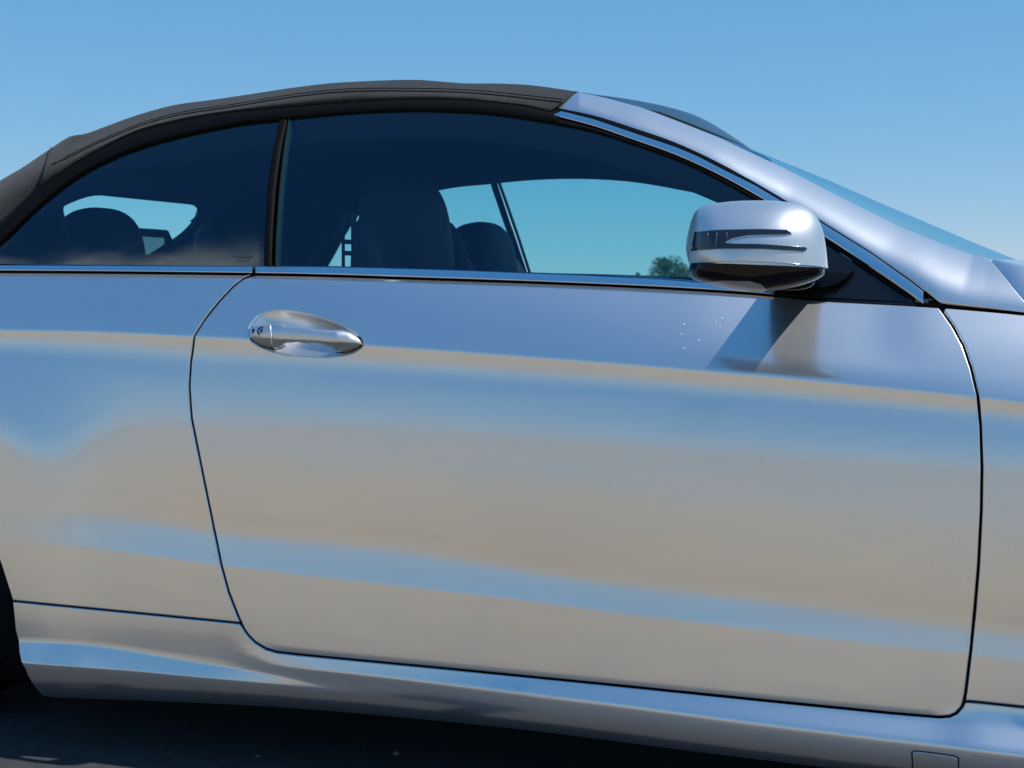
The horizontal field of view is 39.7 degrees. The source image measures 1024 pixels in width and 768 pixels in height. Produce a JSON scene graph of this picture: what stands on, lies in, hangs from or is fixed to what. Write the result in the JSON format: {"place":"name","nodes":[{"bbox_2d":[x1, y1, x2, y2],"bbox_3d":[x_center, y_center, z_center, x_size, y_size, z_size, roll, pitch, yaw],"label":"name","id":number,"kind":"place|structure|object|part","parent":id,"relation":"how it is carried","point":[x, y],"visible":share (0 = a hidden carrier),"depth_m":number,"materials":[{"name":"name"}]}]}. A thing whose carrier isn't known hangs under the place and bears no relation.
{"place":"outdoors","nodes":[
{"label":"outdoors","id":0,"kind":"place"},
{"bbox_2d":[0,681,824,767],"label":"asphalt","id":1,"kind":"structure","parent":0,"point":[38,729],"depth_m":2.89,"materials":[{"name":"black asphalt"}]},
{"bbox_2d":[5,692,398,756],"bbox_3d":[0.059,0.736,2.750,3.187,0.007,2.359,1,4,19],"label":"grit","id":2,"kind":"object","parent":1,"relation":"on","point":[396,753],"visible":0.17,"depth_m":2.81,"materials":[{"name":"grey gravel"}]},
{"bbox_2d":[0,80,1023,767],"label":"convertible car","id":3,"kind":"object","parent":1,"relation":"on","point":[752,486],"visible":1,"depth_m":2.56,"materials":[{"name":"silver metal"}]},
{"bbox_3d":[-0.773,-0.386,2.911,0.690,0.319,0.186,1,4,19],"label":"quarter window","id":4,"kind":"part","parent":3,"relation":"part of","materials":[{"name":"glass"}]},
{"bbox_3d":[0.105,-0.006,2.595,1.439,1.052,0.305,1,4,19],"label":"door","id":5,"kind":"part","parent":3,"relation":"part of","materials":[{"name":"silver metal"}]},
{"label":"door","id":6,"kind":"part","parent":3,"relation":"part of","materials":[{"name":"clear glass"}]},
{"bbox_2d":[0,0,1023,275],"label":"sky","id":7,"kind":"structure","parent":0,"point":[915,108],"materials":[{"name":"blue"}]},
{"bbox_2d":[647,255,689,276],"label":"broadleaf tree","id":8,"kind":"object","parent":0,"point":[666,266],"visible":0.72,"depth_m":187.42,"materials":[{"name":"green plant"}]}
]}

